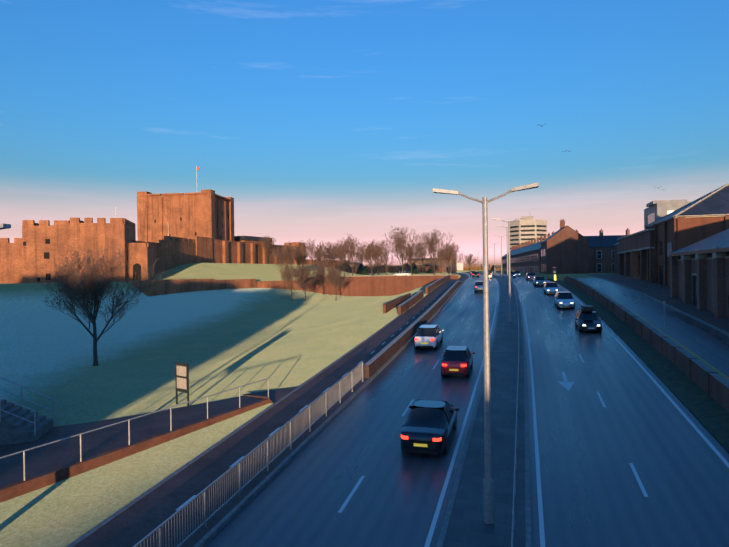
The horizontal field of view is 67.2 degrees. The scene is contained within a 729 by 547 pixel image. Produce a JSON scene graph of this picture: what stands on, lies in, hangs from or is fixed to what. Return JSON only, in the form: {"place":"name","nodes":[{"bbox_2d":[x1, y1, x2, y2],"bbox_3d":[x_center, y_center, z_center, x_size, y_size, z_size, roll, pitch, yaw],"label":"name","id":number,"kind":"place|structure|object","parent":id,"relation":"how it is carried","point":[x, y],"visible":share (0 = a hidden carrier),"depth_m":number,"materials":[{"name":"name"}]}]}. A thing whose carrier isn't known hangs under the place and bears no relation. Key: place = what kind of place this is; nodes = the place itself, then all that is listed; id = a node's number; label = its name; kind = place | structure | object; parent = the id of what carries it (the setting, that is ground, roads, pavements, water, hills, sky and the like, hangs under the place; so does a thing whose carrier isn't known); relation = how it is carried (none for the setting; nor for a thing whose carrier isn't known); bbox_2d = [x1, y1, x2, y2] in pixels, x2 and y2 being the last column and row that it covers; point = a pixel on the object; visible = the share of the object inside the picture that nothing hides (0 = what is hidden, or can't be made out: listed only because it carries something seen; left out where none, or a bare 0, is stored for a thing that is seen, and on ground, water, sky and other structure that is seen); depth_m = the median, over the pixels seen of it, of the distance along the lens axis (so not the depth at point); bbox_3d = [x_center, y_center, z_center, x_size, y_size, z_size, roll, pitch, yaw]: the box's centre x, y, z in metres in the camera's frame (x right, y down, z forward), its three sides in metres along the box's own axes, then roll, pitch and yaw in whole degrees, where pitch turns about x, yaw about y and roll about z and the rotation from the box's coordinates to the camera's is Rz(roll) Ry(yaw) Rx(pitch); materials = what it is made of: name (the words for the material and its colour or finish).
{"place":"outdoors","nodes":[
{"label":"outdoors","id":0,"kind":"place"},
{"bbox_2d":[0,387,296,486],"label":"side path","id":1,"kind":"structure","parent":0,"point":[48,457],"depth_m":23.24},
{"bbox_2d":[0,263,728,546],"bbox_3d":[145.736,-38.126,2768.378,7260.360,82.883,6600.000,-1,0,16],"label":"ground","id":2,"kind":"structure","parent":0,"point":[218,341],"depth_m":42.51,"materials":[{"name":"green plant"}]},
{"bbox_2d":[0,400,52,444],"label":"stairs","id":3,"kind":"structure","parent":2,"relation":"on","point":[14,429],"depth_m":23.44,"materials":[{"name":"grey concrete"}]},
{"bbox_2d":[175,362,188,405],"bbox_3d":[-9.351,5.675,28.114,1.030,2.200,0.070,-1,0,36],"label":"info sign","id":4,"kind":"object","parent":2,"relation":"on","point":[186,365],"visible":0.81,"depth_m":27.99,"materials":[{"name":"grey metal"}]},
{"bbox_2d":[176,365,186,389],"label":"sign panels","id":5,"kind":"object","parent":4,"relation":"attached to","point":[181,382],"visible":1,"depth_m":28.07,"materials":[{"name":"white metal"}]},
{"bbox_2d":[0,189,442,295],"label":"castle","id":6,"kind":"structure","parent":2,"relation":"on","point":[183,244],"depth_m":114.84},
{"bbox_2d":[23,210,228,281],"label":"castle windows","id":7,"kind":"structure","parent":6,"relation":"in","point":[137,267],"depth_m":105.13,"materials":[{"name":"black glass"}]},
{"bbox_2d":[234,236,271,241],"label":"castle roof","id":8,"kind":"structure","parent":6,"relation":"on","point":[246,238],"depth_m":188.08,"materials":[{"name":"grey metal"}]},
{"bbox_2d":[0,274,457,502],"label":"brick walls","id":9,"kind":"structure","parent":2,"relation":"on","point":[374,285],"depth_m":25.68,"materials":[{"name":"brown brick"}]},
{"bbox_2d":[0,377,268,480],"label":"hand rails","id":10,"kind":"object","parent":9,"relation":"on","point":[80,434],"visible":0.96,"depth_m":23.01,"materials":[{"name":"grey metal"}]},
{"bbox_2d":[341,272,461,364],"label":"wall caps","id":11,"kind":"object","parent":9,"relation":"on","point":[381,352],"depth_m":51.10,"materials":[{"name":"grey concrete"}]},
{"bbox_2d":[0,182,664,523],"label":"lamp posts","id":12,"kind":"object","parent":2,"relation":"on","point":[488,494],"visible":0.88,"depth_m":15.45,"materials":[{"name":"grey metal"}]},
{"bbox_2d":[355,261,433,274],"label":"evergreens","id":13,"kind":"object","parent":2,"relation":"on","point":[415,270],"visible":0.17,"depth_m":240.14,"materials":[{"name":"green plant"}]},
{"bbox_2d":[73,273,728,546],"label":"footpaths","id":14,"kind":"structure","parent":2,"relation":"on","point":[137,522],"depth_m":21.11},
{"bbox_2d":[133,361,362,546],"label":"guard rail","id":15,"kind":"object","parent":14,"relation":"on","point":[323,405],"visible":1,"depth_m":18.30,"materials":[{"name":"grey metal"}]},
{"bbox_2d":[364,281,461,377],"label":"retaining wall","id":16,"kind":"structure","parent":14,"relation":"on","point":[371,369],"depth_m":39.99,"materials":[{"name":"brick"}]},
{"bbox_2d":[350,260,500,272],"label":"buildings","id":17,"kind":"structure","parent":2,"relation":"on","point":[451,269],"depth_m":319.49,"materials":[{"name":"brown brick"}]},
{"bbox_2d":[351,258,500,266],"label":"roofs","id":18,"kind":"structure","parent":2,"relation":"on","point":[427,265],"depth_m":317.04,"materials":[{"name":"tile"}]},
{"bbox_2d":[510,219,546,250],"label":"office building","id":19,"kind":"structure","parent":2,"relation":"on","point":[535,222],"depth_m":418.23,"materials":[{"name":"beige concrete"}]},
{"bbox_2d":[521,216,532,219],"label":"rooftop structure","id":20,"kind":"object","parent":19,"relation":"on","point":[528,218],"visible":0.72,"depth_m":426.40,"materials":[{"name":"concrete"}]},
{"bbox_2d":[510,225,546,249],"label":"office windows","id":21,"kind":"structure","parent":19,"relation":"on","point":[526,234],"depth_m":418.00,"materials":[{"name":"grey glass"}]},
{"bbox_2d":[553,280,728,451],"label":"verge","id":22,"kind":"structure","parent":2,"relation":"on","point":[711,414],"depth_m":29.79,"materials":[{"name":"green plant"}]},
{"bbox_2d":[564,276,728,411],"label":"roadside wall","id":23,"kind":"structure","parent":2,"relation":"on","point":[715,389],"depth_m":33.05,"materials":[{"name":"brick"}]},
{"bbox_2d":[571,277,728,387],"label":"wall coping","id":24,"kind":"object","parent":23,"relation":"on","point":[721,379],"visible":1,"depth_m":32.31,"materials":[{"name":"grey concrete"}]},
{"bbox_2d":[0,0,728,270],"label":"sky","id":25,"kind":"structure","parent":0,"point":[328,121],"materials":[{"name":"blue"}]},
{"bbox_2d":[457,263,462,269],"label":"sign","id":26,"kind":"object","parent":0,"point":[459,266],"visible":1,"depth_m":186.84,"materials":[{"name":"white"}]},
{"bbox_2d":[204,273,728,546],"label":"asphalt","id":27,"kind":"structure","parent":0,"point":[590,447],"depth_m":20.53,"materials":[{"name":"asphalt"}]},
{"bbox_2d":[67,274,728,546],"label":"kerbs","id":28,"kind":"structure","parent":27,"relation":"on","point":[224,521],"depth_m":20.75,"materials":[{"name":"grey concrete"}]},
{"bbox_2d":[176,276,728,546],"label":"road markings","id":29,"kind":"object","parent":27,"relation":"on","point":[566,384],"visible":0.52,"depth_m":21.78,"materials":[{"name":"white paint"}]},
{"bbox_2d":[442,273,525,546],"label":"median paving","id":30,"kind":"structure","parent":27,"relation":"on","point":[467,526],"depth_m":19.95,"materials":[{"name":"grey concrete"}]},
{"bbox_2d":[467,271,518,546],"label":"median rail","id":31,"kind":"object","parent":30,"relation":"on","point":[513,511],"visible":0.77,"depth_m":19.69,"materials":[{"name":"grey metal"}]},
{"bbox_2d":[395,274,601,454],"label":"black car trim","id":32,"kind":"structure","parent":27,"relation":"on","point":[587,308],"depth_m":33.80,"materials":[{"name":"black"}]},
{"bbox_2d":[401,400,459,453],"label":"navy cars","id":33,"kind":"object","parent":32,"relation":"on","point":[421,435],"visible":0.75,"depth_m":20.52,"materials":[{"name":"blue paint"}]},
{"bbox_2d":[474,273,575,306],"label":"cars","id":34,"kind":"object","parent":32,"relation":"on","point":[565,301],"visible":0.48,"depth_m":59.32,"materials":[{"name":"grey paint"}]},
{"bbox_2d":[394,270,603,428],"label":"cars","id":35,"kind":"object","parent":27,"relation":"on","point":[429,417],"depth_m":32.47,"materials":[{"name":"black metal"}]},
{"bbox_2d":[401,274,478,441],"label":"tail lights","id":36,"kind":"object","parent":35,"relation":"attached to","point":[434,439],"visible":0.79,"depth_m":20.43},
{"bbox_2d":[414,275,481,446],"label":"license plates","id":37,"kind":"object","parent":35,"relation":"attached to","point":[420,445],"visible":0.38,"depth_m":20.30,"materials":[{"name":"yellow plastic"}]},
{"bbox_2d":[588,284,728,381],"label":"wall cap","id":38,"kind":"object","parent":27,"relation":"on","point":[676,341],"visible":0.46,"depth_m":33.94,"materials":[{"name":"yellow"}]},
{"bbox_2d":[416,276,599,451],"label":"car tyre","id":39,"kind":"object","parent":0,"point":[535,285],"visible":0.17,"depth_m":44.70,"materials":[{"name":"black rubber"}]},
{"bbox_2d":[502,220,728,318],"bbox_3d":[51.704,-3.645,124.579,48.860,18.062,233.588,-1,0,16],"label":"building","id":40,"kind":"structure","parent":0,"point":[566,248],"depth_m":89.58,"materials":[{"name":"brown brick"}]},
{"bbox_2d":[502,185,728,256],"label":"roofs","id":41,"kind":"structure","parent":40,"relation":"on","point":[716,203],"depth_m":64.39,"materials":[{"name":"stone"}]},
{"bbox_2d":[503,211,728,307],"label":"windows","id":42,"kind":"structure","parent":40,"relation":"attached to","point":[651,217],"depth_m":71.12,"materials":[{"name":"grey glass"}]},
{"bbox_2d":[504,250,613,272],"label":"window frames","id":43,"kind":"structure","parent":42,"relation":"attached to","point":[543,264],"depth_m":154.55,"materials":[{"name":"white"}]},
{"bbox_2d":[617,228,654,253],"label":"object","id":44,"kind":"object","parent":40,"relation":"on","point":[645,248],"visible":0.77,"depth_m":80.93,"materials":[{"name":"grey metal"}]},
{"bbox_2d":[644,199,689,256],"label":"grey cladding","id":45,"kind":"structure","parent":40,"relation":"on","point":[660,208],"depth_m":88.71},
{"bbox_2d":[646,214,728,274],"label":"gutter","id":46,"kind":"object","parent":40,"relation":"attached to","point":[704,256],"visible":0.31,"depth_m":52.10,"materials":[{"name":"black metal"}]},
{"bbox_2d":[645,184,728,226],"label":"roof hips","id":47,"kind":"object","parent":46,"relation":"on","point":[708,194],"visible":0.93,"depth_m":68.00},
{"bbox_2d":[646,215,728,286],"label":"orange brick building","id":48,"kind":"structure","parent":40,"relation":"attached to","point":[680,232],"depth_m":62.84,"materials":[{"name":"orange brick"}]},
{"bbox_2d":[669,247,728,255],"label":"gutters","id":49,"kind":"object","parent":40,"relation":"on","point":[703,251],"visible":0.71,"depth_m":46.63,"materials":[{"name":"grey"}]}
]}

